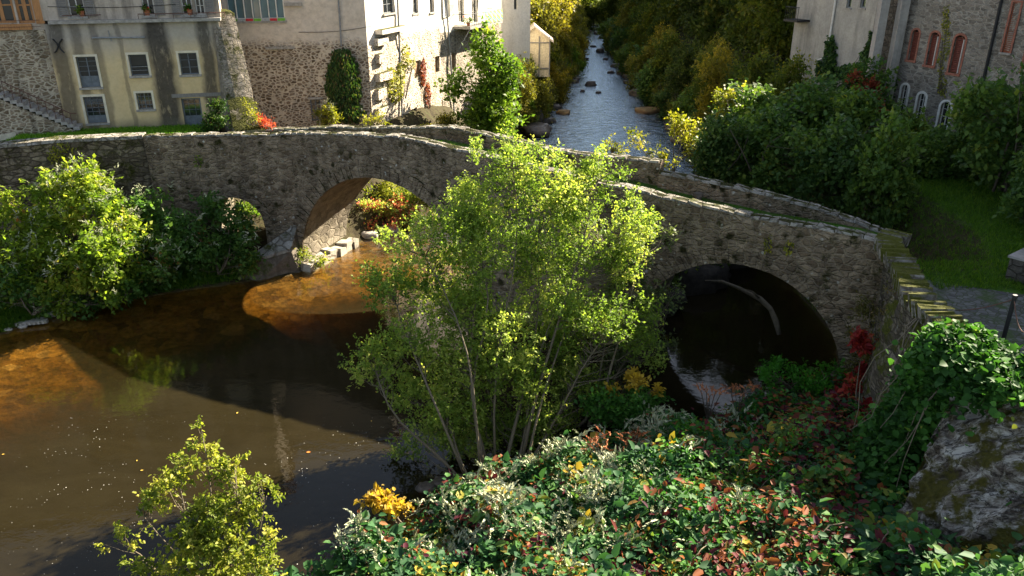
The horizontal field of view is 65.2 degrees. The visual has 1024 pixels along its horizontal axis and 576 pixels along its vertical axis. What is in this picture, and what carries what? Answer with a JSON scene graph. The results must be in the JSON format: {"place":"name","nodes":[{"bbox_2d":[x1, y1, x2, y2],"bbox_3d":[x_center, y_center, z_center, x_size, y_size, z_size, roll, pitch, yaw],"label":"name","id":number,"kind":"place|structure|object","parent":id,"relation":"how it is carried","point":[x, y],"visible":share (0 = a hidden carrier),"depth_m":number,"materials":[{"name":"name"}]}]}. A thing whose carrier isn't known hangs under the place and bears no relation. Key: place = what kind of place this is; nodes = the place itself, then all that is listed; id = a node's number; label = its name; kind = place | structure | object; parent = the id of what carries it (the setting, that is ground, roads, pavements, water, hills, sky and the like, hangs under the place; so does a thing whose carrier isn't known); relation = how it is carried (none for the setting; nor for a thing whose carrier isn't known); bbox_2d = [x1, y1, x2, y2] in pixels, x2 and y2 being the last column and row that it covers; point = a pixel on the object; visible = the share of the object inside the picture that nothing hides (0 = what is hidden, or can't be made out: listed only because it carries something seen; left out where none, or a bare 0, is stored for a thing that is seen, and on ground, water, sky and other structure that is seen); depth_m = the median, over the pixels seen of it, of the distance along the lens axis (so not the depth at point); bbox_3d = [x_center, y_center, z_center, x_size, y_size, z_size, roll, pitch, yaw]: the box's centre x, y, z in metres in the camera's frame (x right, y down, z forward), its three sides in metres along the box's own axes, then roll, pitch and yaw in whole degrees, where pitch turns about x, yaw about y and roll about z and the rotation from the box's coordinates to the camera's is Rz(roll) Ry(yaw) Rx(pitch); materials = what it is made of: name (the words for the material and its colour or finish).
{"place":"outdoors","nodes":[
{"label":"outdoors","id":0,"kind":"place"},
{"bbox_2d":[0,22,810,575],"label":"river","id":1,"kind":"structure","parent":0,"point":[274,396],"depth_m":30.09,"materials":[{"name":"liquid"}]},
{"bbox_2d":[675,263,731,295],"bbox_3d":[9.450,-0.341,41.504,4.147,2.380,3.547,0,23,0],"label":"rock","id":2,"kind":"object","parent":1,"relation":"in","point":[693,279],"visible":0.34,"depth_m":40.04,"materials":[{"name":"stone"}]},
{"bbox_2d":[705,280,780,334],"bbox_3d":[10.211,0.548,35.489,0.994,1.633,4.556,-14,27,-29],"label":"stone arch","id":3,"kind":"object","parent":1,"relation":"in","point":[763,302],"visible":1,"depth_m":34.79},
{"bbox_2d":[0,5,1023,575],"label":"ground","id":4,"kind":"structure","parent":0,"point":[54,353],"depth_m":37.50,"materials":[{"name":"soil"}]},
{"bbox_2d":[0,0,63,114],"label":"stone house","id":5,"kind":"structure","parent":4,"relation":"on","point":[26,64],"depth_m":42.58,"materials":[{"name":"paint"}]},
{"bbox_2d":[15,0,34,22],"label":"window","id":6,"kind":"structure","parent":5,"relation":"in","point":[24,7],"depth_m":42.02,"materials":[{"name":"brown wood"}]},
{"bbox_2d":[0,186,81,308],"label":"knotweed bush","id":7,"kind":"object","parent":4,"relation":"on","point":[13,239],"visible":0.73,"depth_m":37.03,"materials":[{"name":"green plant"}]},
{"bbox_2d":[0,81,83,135],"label":"stone stairs","id":8,"kind":"structure","parent":4,"relation":"on","point":[19,115],"depth_m":42.78,"materials":[{"name":"stone"}]},
{"bbox_2d":[0,262,148,322],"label":"knotweed bush","id":9,"kind":"object","parent":4,"relation":"on","point":[26,288],"visible":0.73,"depth_m":36.84,"materials":[{"name":"green plant"}]},
{"bbox_2d":[0,132,155,230],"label":"retaining wall","id":10,"kind":"structure","parent":4,"relation":"on","point":[25,159],"depth_m":40.50,"materials":[{"name":"stone"}]},
{"bbox_2d":[4,192,153,321],"bbox_3d":[-19.660,-1.353,36.947,6.058,5.599,4.466,-18,29,-35],"label":"knotweed bush","id":11,"kind":"object","parent":4,"relation":"on","point":[101,256],"visible":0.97,"depth_m":36.70,"materials":[{"name":"green plant"}]},
{"bbox_2d":[17,151,157,271],"bbox_3d":[-20.377,-3.519,37.920,5.897,5.556,4.089,10,25,22],"label":"knotweed bush","id":12,"kind":"object","parent":4,"relation":"on","point":[75,187],"visible":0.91,"depth_m":37.50,"materials":[{"name":"green plant"}]},
{"bbox_2d":[7,123,224,140],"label":"lawn grass","id":13,"kind":"structure","parent":4,"relation":"on","point":[179,128],"depth_m":43.85,"materials":[{"name":"plant"}]},
{"bbox_2d":[39,0,227,132],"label":"yellow house","id":14,"kind":"structure","parent":4,"relation":"on","point":[122,63],"depth_m":43.94,"materials":[{"name":"paint"}]},
{"bbox_2d":[72,54,103,89],"bbox_3d":[-23.086,-11.778,43.614,1.206,1.857,0.294,-6,24,-13],"label":"window","id":15,"kind":"structure","parent":14,"relation":"in","point":[88,65],"depth_m":43.69,"materials":[{"name":"white glass"}]},
{"bbox_2d":[80,94,109,125],"bbox_3d":[-23.128,-9.902,44.415,1.249,1.694,0.294,-6,24,-13],"label":"window","id":16,"kind":"structure","parent":14,"relation":"in","point":[95,104],"depth_m":44.48,"materials":[{"name":"white glass"}]},
{"bbox_2d":[125,52,151,77],"bbox_3d":[-20.561,-12.289,44.082,1.149,1.360,0.294,-6,24,-13],"label":"window","id":17,"kind":"structure","parent":14,"relation":"in","point":[139,64],"depth_m":44.14,"materials":[{"name":"white glass"}]},
{"bbox_2d":[133,90,155,111],"bbox_3d":[-20.579,-10.489,44.855,1.027,1.135,0.294,-6,24,-13],"label":"window","id":18,"kind":"structure","parent":14,"relation":"in","point":[146,102],"depth_m":44.91,"materials":[{"name":"white glass"}]},
{"bbox_2d":[176,50,201,76],"bbox_3d":[-18.037,-12.526,44.666,1.174,1.404,0.294,-6,24,-13],"label":"window","id":19,"kind":"structure","parent":14,"relation":"in","point":[189,62],"depth_m":44.73,"materials":[{"name":"white glass"}]},
{"bbox_2d":[181,98,203,125],"bbox_3d":[-18.263,-10.030,45.819,1.027,1.717,0.055,-6,24,-13],"label":"door","id":20,"kind":"structure","parent":14,"relation":"in","point":[192,110],"depth_m":45.77,"materials":[{"name":"grey glass"}]},
{"bbox_2d":[0,255,266,332],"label":"shore grass","id":21,"kind":"structure","parent":4,"relation":"on","point":[19,313],"depth_m":40.12,"materials":[{"name":"plant"}]},
{"bbox_2d":[118,181,210,293],"bbox_3d":[-17.305,-2.464,39.382,4.599,5.149,4.673,0,23,0],"label":"knotweed bush","id":22,"kind":"object","parent":4,"relation":"on","point":[171,234],"visible":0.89,"depth_m":38.95,"materials":[{"name":"green plant"}]},
{"bbox_2d":[93,415,287,575],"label":"bank shrub","id":23,"kind":"object","parent":4,"relation":"on","point":[204,542],"visible":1,"depth_m":18.95,"materials":[{"name":"green plant"}]},
{"bbox_2d":[196,97,231,132],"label":"round bush","id":24,"kind":"object","parent":4,"relation":"on","point":[214,121],"visible":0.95,"depth_m":43.46,"materials":[{"name":"green plant"}]},
{"bbox_2d":[174,189,267,280],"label":"knotweed bush","id":25,"kind":"object","parent":4,"relation":"on","point":[208,253],"visible":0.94,"depth_m":40.54,"materials":[{"name":"green plant"}]},
{"bbox_2d":[213,9,264,132],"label":"buttress wall","id":26,"kind":"structure","parent":4,"relation":"on","point":[235,82],"depth_m":44.48,"materials":[{"name":"stone"}]},
{"bbox_2d":[227,0,372,126],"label":"rubble house","id":27,"kind":"structure","parent":4,"relation":"on","point":[288,46],"depth_m":51.00,"materials":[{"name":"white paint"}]},
{"bbox_2d":[324,48,366,124],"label":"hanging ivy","id":28,"kind":"object","parent":27,"relation":"attached to","point":[340,74],"visible":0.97,"depth_m":51.64,"materials":[{"name":"green plant"}]},
{"bbox_2d":[312,100,344,125],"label":"flowering bush","id":29,"kind":"object","parent":4,"relation":"on","point":[331,117],"visible":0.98,"depth_m":50.97,"materials":[{"name":"yellow plant"}]},
{"bbox_2d":[300,237,358,274],"bbox_3d":[-10.172,-1.801,44.830,0.975,0.959,4.669,10,25,22],"label":"pier footing","id":30,"kind":"object","parent":4,"relation":"on","point":[342,247],"visible":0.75,"depth_m":44.54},
{"bbox_2d":[353,481,414,527],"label":"golden sprig","id":31,"kind":"object","parent":4,"relation":"on","point":[377,499],"visible":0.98,"depth_m":23.66,"materials":[{"name":"yellow plant"}]},
{"bbox_2d":[355,192,419,230],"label":"red bank bush","id":32,"kind":"object","parent":4,"relation":"on","point":[397,212],"visible":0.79,"depth_m":48.78,"materials":[{"name":"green plant"}]},
{"bbox_2d":[363,180,432,213],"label":"green bank bush","id":33,"kind":"object","parent":4,"relation":"on","point":[385,191],"visible":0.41,"depth_m":49.68,"materials":[{"name":"green plant"}]},
{"bbox_2d":[364,0,444,123],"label":"sunlit house","id":34,"kind":"structure","parent":4,"relation":"on","point":[413,25],"depth_m":55.96,"materials":[{"name":"paint"}]},
{"bbox_2d":[386,44,415,104],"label":"yellow creeper","id":35,"kind":"object","parent":34,"relation":"attached to","point":[399,83],"visible":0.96,"depth_m":55.86,"materials":[{"name":"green plant"}]},
{"bbox_2d":[439,0,502,115],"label":"balcony house","id":36,"kind":"structure","parent":4,"relation":"on","point":[455,30],"depth_m":64.31,"materials":[{"name":"white paint"}]},
{"bbox_2d":[432,14,534,137],"bbox_3d":[-1.516,-14.416,59.592,6.126,11.266,6.813,20,30,38],"label":"tree","id":37,"kind":"object","parent":4,"relation":"on","point":[494,106],"visible":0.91,"depth_m":58.96,"materials":[{"name":"green plant"}]},
{"bbox_2d":[337,113,671,479],"bbox_3d":[0.051,0.293,27.545,12.441,11.775,6.182,-11,26,-24],"label":"riverside tree","id":38,"kind":"object","parent":4,"relation":"on","point":[464,305],"visible":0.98,"depth_m":27.51,"materials":[{"name":"green plant"}]},
{"bbox_2d":[143,124,884,383],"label":"stone bridge","id":39,"kind":"structure","parent":4,"relation":"on","point":[311,182],"depth_m":36.40,"materials":[{"name":"grey stone"}]},
{"bbox_2d":[237,225,301,281],"bbox_3d":[-12.875,-1.480,42.370,3.821,3.562,1.379,-11,26,-23],"label":"cutwater","id":40,"kind":"object","parent":39,"relation":"attached to","point":[279,252],"visible":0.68,"depth_m":42.02,"materials":[{"name":"stone"}]},
{"bbox_2d":[501,0,529,75],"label":"white gable house","id":41,"kind":"structure","parent":4,"relation":"on","point":[515,29],"depth_m":74.79,"materials":[{"name":"paint"}]},
{"bbox_2d":[507,58,539,120],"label":"tree","id":42,"kind":"object","parent":4,"relation":"on","point":[530,91],"visible":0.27,"depth_m":73.42,"materials":[{"name":"green plant"}]},
{"bbox_2d":[522,122,552,138],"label":"rock","id":43,"kind":"object","parent":4,"relation":"on","point":[536,129],"visible":0.79,"depth_m":72.59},
{"bbox_2d":[530,23,553,76],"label":"garden shed","id":44,"kind":"structure","parent":4,"relation":"on","point":[540,38],"depth_m":80.87,"materials":[{"name":"brown wood"}]},
{"bbox_2d":[527,76,557,123],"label":"autumn bush","id":45,"kind":"object","parent":4,"relation":"on","point":[543,99],"visible":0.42,"depth_m":76.39,"materials":[{"name":"green plant"}]},
{"bbox_2d":[331,395,761,575],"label":"knotweed flowers","id":46,"kind":"object","parent":4,"relation":"on","point":[521,496],"visible":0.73,"depth_m":22.44,"materials":[{"name":"plant"}]},
{"bbox_2d":[530,0,563,62],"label":"tree","id":47,"kind":"object","parent":4,"relation":"on","point":[542,18],"visible":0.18,"depth_m":86.20,"materials":[{"name":"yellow plant"}]},
{"bbox_2d":[546,61,572,102],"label":"autumn bush","id":48,"kind":"object","parent":4,"relation":"on","point":[559,78],"visible":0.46,"depth_m":87.30,"materials":[{"name":"green plant"}]},
{"bbox_2d":[543,0,580,55],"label":"tree","id":49,"kind":"object","parent":4,"relation":"on","point":[562,27],"visible":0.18,"depth_m":101.44,"materials":[{"name":"yellow plant"}]},
{"bbox_2d":[578,0,603,28],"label":"tree","id":50,"kind":"object","parent":4,"relation":"on","point":[591,9],"visible":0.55,"depth_m":162.62,"materials":[{"name":"green plant"}]},
{"bbox_2d":[542,222,687,427],"bbox_3d":[4.032,1.683,30.141,3.407,7.594,6.358,19,30,37],"label":"shaded tree","id":51,"kind":"object","parent":4,"relation":"on","point":[617,355],"visible":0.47,"depth_m":30.49,"materials":[{"name":"green plant"}]},
{"bbox_2d":[574,383,675,433],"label":"waterside bush","id":52,"kind":"object","parent":4,"relation":"on","point":[613,410],"visible":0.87,"depth_m":27.69,"materials":[{"name":"green plant"}]},
{"bbox_2d":[604,365,666,404],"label":"yellow sprig","id":53,"kind":"object","parent":4,"relation":"on","point":[633,377],"visible":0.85,"depth_m":28.01,"materials":[{"name":"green plant"}]},
{"bbox_2d":[624,45,656,89],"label":"autumn bush","id":54,"kind":"object","parent":4,"relation":"on","point":[639,66],"visible":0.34,"depth_m":94.68,"materials":[{"name":"green plant"}]},
{"bbox_2d":[259,373,1023,575],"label":"bank knotweed","id":55,"kind":"object","parent":4,"relation":"on","point":[971,553],"visible":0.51,"depth_m":21.05,"materials":[{"name":"green plant"}]},
{"bbox_2d":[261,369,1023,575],"bbox_3d":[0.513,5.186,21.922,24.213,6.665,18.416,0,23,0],"label":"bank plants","id":56,"kind":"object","parent":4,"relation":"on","point":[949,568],"visible":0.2,"depth_m":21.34,"materials":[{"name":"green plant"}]},
{"bbox_2d":[629,0,668,52],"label":"tree","id":57,"kind":"object","parent":4,"relation":"on","point":[646,22],"visible":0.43,"depth_m":102.30,"materials":[{"name":"green plant"}]},
{"bbox_2d":[635,54,665,106],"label":"leafy shrub","id":58,"kind":"object","parent":4,"relation":"on","point":[644,83],"visible":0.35,"depth_m":85.34,"materials":[{"name":"green plant"}]},
{"bbox_2d":[357,367,951,575],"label":"red creeper mat","id":59,"kind":"object","parent":4,"relation":"on","point":[775,561],"visible":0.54,"depth_m":20.66,"materials":[{"name":"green plant"}]},
{"bbox_2d":[637,26,685,98],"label":"tree","id":60,"kind":"object","parent":4,"relation":"on","point":[664,54],"visible":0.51,"depth_m":84.14,"materials":[{"name":"green plant"}]},
{"bbox_2d":[623,108,705,171],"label":"yellow shrub","id":61,"kind":"object","parent":4,"relation":"on","point":[679,131],"visible":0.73,"depth_m":44.75,"materials":[{"name":"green plant"}]},
{"bbox_2d":[657,37,703,100],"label":"tree","id":62,"kind":"object","parent":4,"relation":"on","point":[682,69],"visible":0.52,"depth_m":75.85,"materials":[{"name":"green plant"}]},
{"bbox_2d":[665,86,698,134],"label":"leafy shrub","id":63,"kind":"object","parent":4,"relation":"on","point":[684,100],"visible":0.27,"depth_m":70.93,"materials":[{"name":"green plant"}]},
{"bbox_2d":[666,0,713,45],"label":"tree","id":64,"kind":"object","parent":4,"relation":"on","point":[691,9],"visible":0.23,"depth_m":87.47,"materials":[{"name":"green plant"}]},
{"bbox_2d":[687,43,731,115],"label":"tree","id":65,"kind":"object","parent":4,"relation":"on","point":[696,83],"visible":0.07,"depth_m":69.41,"materials":[{"name":"green plant"}]},
{"bbox_2d":[681,0,742,52],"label":"tree","id":66,"kind":"object","parent":4,"relation":"on","point":[712,13],"visible":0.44,"depth_m":81.90,"materials":[{"name":"green plant"}]},
{"bbox_2d":[691,37,742,125],"bbox_3d":[16.843,-16.101,65.546,4.980,8.698,5.159,-3,24,-7],"label":"tree","id":67,"kind":"object","parent":4,"relation":"on","point":[715,71],"visible":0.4,"depth_m":64.75,"materials":[{"name":"green plant"}]},
{"bbox_2d":[573,373,864,573],"bbox_3d":[8.012,5.194,24.152,12.775,4.538,10.075,-10,25,-21],"label":"nettle patch","id":68,"kind":"object","parent":4,"relation":"on","point":[748,451],"visible":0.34,"depth_m":22.95,"materials":[{"name":"green plant"}]},
{"bbox_2d":[687,106,751,183],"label":"leafy shrub","id":69,"kind":"object","parent":4,"relation":"on","point":[717,137],"visible":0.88,"depth_m":42.35,"materials":[{"name":"green plant"}]},
{"bbox_2d":[702,54,745,121],"bbox_3d":[17.494,-14.323,62.178,4.828,7.523,4.291,15,28,31],"label":"tree","id":70,"kind":"object","parent":4,"relation":"on","point":[731,75],"visible":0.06,"depth_m":61.43,"materials":[{"name":"green plant"}]},
{"bbox_2d":[710,80,750,118],"bbox_3d":[13.784,-10.319,49.800,3.263,4.927,2.279,-11,26,-23],"label":"yellow tipped tree","id":71,"kind":"object","parent":4,"relation":"on","point":[725,96],"visible":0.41,"depth_m":49.32,"materials":[{"name":"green plant"}]},
{"bbox_2d":[714,0,763,58],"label":"tree","id":72,"kind":"object","parent":4,"relation":"on","point":[741,28],"visible":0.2,"depth_m":74.31,"materials":[{"name":"green plant"}]},
{"bbox_2d":[712,76,790,163],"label":"leafy shrub","id":73,"kind":"object","parent":4,"relation":"on","point":[755,97],"visible":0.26,"depth_m":47.40,"materials":[{"name":"green plant"}]},
{"bbox_2d":[726,44,786,91],"bbox_3d":[18.171,-14.297,59.094,4.496,7.189,4.754,14,27,28],"label":"tree","id":74,"kind":"object","parent":4,"relation":"on","point":[757,62],"visible":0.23,"depth_m":58.19,"materials":[{"name":"green plant"}]},
{"bbox_2d":[734,0,796,70],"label":"tree","id":75,"kind":"object","parent":4,"relation":"on","point":[776,30],"visible":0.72,"depth_m":67.57,"materials":[{"name":"green plant"}]},
{"bbox_2d":[728,98,827,199],"bbox_3d":[13.600,-6.658,41.537,4.612,6.099,6.365,-11,26,-24],"label":"leafy shrub","id":76,"kind":"object","parent":4,"relation":"on","point":[770,145],"visible":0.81,"depth_m":41.29,"materials":[{"name":"green plant"}]},
{"bbox_2d":[764,47,831,120],"bbox_3d":[18.968,-12.702,54.502,4.358,7.189,4.121,-14,27,-29],"label":"tree","id":77,"kind":"object","parent":4,"relation":"on","point":[793,71],"visible":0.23,"depth_m":53.65,"materials":[{"name":"green plant"}]},
{"bbox_2d":[754,354,851,398],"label":"waterside weeds","id":78,"kind":"object","parent":4,"relation":"on","point":[766,377],"visible":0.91,"depth_m":28.11,"materials":[{"name":"green plant"}]},
{"bbox_2d":[762,70,858,169],"bbox_3d":[17.823,-9.531,47.339,6.488,6.564,5.432,12,26,26],"label":"leafy shrub","id":79,"kind":"object","parent":4,"relation":"on","point":[810,103],"visible":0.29,"depth_m":46.15,"materials":[{"name":"green plant"}]},
{"bbox_2d":[656,411,997,575],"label":"vine strands","id":80,"kind":"object","parent":4,"relation":"on","point":[785,493],"visible":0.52,"depth_m":20.25,"materials":[{"name":"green plant"}]},
{"bbox_2d":[785,109,873,219],"bbox_3d":[15.915,-5.809,39.685,4.462,6.095,5.330,15,27,30],"label":"leafy shrub","id":81,"kind":"object","parent":4,"relation":"on","point":[831,169],"visible":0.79,"depth_m":38.66,"materials":[{"name":"green plant"}]},
{"bbox_2d":[783,0,877,90],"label":"rendered house","id":82,"kind":"structure","parent":4,"relation":"on","point":[848,25],"depth_m":58.88,"materials":[{"name":"paint"}]},
{"bbox_2d":[814,31,872,85],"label":"wall ivy","id":83,"kind":"object","parent":82,"relation":"attached to","point":[829,63],"depth_m":59.05,"materials":[{"name":"green plant"}]},
{"bbox_2d":[748,374,966,575],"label":"bank ivy","id":84,"kind":"object","parent":4,"relation":"on","point":[912,535],"visible":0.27,"depth_m":19.19,"materials":[{"name":"green plant"}]},
{"bbox_2d":[818,52,907,124],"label":"leafy shrub","id":85,"kind":"object","parent":4,"relation":"on","point":[880,62],"visible":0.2,"depth_m":51.14,"materials":[{"name":"green plant"}]},
{"bbox_2d":[845,68,888,112],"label":"red creeper bush","id":86,"kind":"object","parent":4,"relation":"on","point":[855,74],"visible":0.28,"depth_m":50.40,"materials":[{"name":"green plant"}]},
{"bbox_2d":[831,107,925,228],"bbox_3d":[17.340,-5.080,37.384,4.634,6.798,3.880,-15,28,-32],"label":"leafy shrub","id":87,"kind":"object","parent":4,"relation":"on","point":[883,181],"visible":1,"depth_m":36.47,"materials":[{"name":"green plant"}]},
{"bbox_2d":[817,80,939,153],"bbox_3d":[19.816,-8.235,44.248,6.365,6.099,4.612,20,30,38],"label":"leafy shrub","id":88,"kind":"object","parent":4,"relation":"on","point":[864,107],"visible":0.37,"depth_m":43.70,"materials":[{"name":"green plant"}]},
{"bbox_2d":[866,0,910,104],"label":"pillared annex","id":89,"kind":"object","parent":4,"relation":"on","point":[890,23],"visible":0.38,"depth_m":52.18,"materials":[{"name":"paint"}]},
{"bbox_2d":[797,177,1023,317],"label":"path side grass","id":90,"kind":"structure","parent":4,"relation":"on","point":[952,183],"depth_m":33.52,"materials":[{"name":"plant"}]},
{"bbox_2d":[892,123,973,182],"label":"leafy shrub","id":91,"kind":"object","parent":4,"relation":"on","point":[932,164],"visible":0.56,"depth_m":39.72,"materials":[{"name":"green plant"}]},
{"bbox_2d":[857,228,1023,434],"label":"curved wall","id":92,"kind":"structure","parent":4,"relation":"on","point":[914,296],"depth_m":24.41,"materials":[{"name":"stone"}]},
{"bbox_2d":[831,325,878,414],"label":"scarlet creeper","id":93,"kind":"object","parent":92,"relation":"attached to","point":[859,345],"visible":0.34,"depth_m":25.71,"materials":[{"name":"red plant"}]},
{"bbox_2d":[841,280,895,404],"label":"wall vine","id":94,"kind":"object","parent":92,"relation":"attached to","point":[868,315],"depth_m":27.58,"materials":[{"name":"brown plant"}]},
{"bbox_2d":[847,315,1023,490],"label":"wall top ivy","id":95,"kind":"object","parent":92,"relation":"attached to","point":[941,361],"depth_m":20.11,"materials":[{"name":"green plant"}]},
{"bbox_2d":[894,0,1023,131],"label":"stone mill","id":96,"kind":"object","parent":4,"relation":"on","point":[976,28],"visible":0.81,"depth_m":49.27,"materials":[{"name":"grey stone"}]},
{"bbox_2d":[936,4,950,97],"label":"climbing ivy","id":97,"kind":"object","parent":96,"relation":"attached to","point":[940,85],"visible":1,"depth_m":49.79,"materials":[{"name":"green plant"}]},
{"bbox_2d":[896,384,1023,560],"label":"rock outcrop","id":98,"kind":"object","parent":4,"relation":"on","point":[975,484],"visible":0.53,"depth_m":17.89,"materials":[{"name":"stone"}]},
{"bbox_2d":[943,72,1018,182],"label":"leafy shrub","id":99,"kind":"object","parent":4,"relation":"on","point":[958,134],"visible":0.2,"depth_m":38.91,"materials":[{"name":"green plant"}]},
{"bbox_2d":[940,55,1023,193],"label":"leafy shrub","id":100,"kind":"object","parent":4,"relation":"on","point":[1010,130],"visible":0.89,"depth_m":36.04,"materials":[{"name":"green plant"}]},
{"bbox_2d":[992,143,1023,225],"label":"leafy shrub","id":101,"kind":"object","parent":4,"relation":"on","point":[1013,198],"visible":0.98,"depth_m":32.97,"materials":[{"name":"green plant"}]},
{"bbox_2d":[999,0,1023,145],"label":"orange shutter house","id":102,"kind":"structure","parent":4,"relation":"on","point":[1006,33],"depth_m":45.69,"materials":[{"name":"stone"}]},
{"bbox_2d":[1005,248,1023,284],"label":"stone wall","id":103,"kind":"structure","parent":4,"relation":"on","point":[1015,269],"depth_m":27.68,"materials":[{"name":"stone"}]},
{"bbox_2d":[927,280,1023,353],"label":"path","id":104,"kind":"structure","parent":0,"point":[989,318],"depth_m":25.90,"materials":[{"name":"stone"}]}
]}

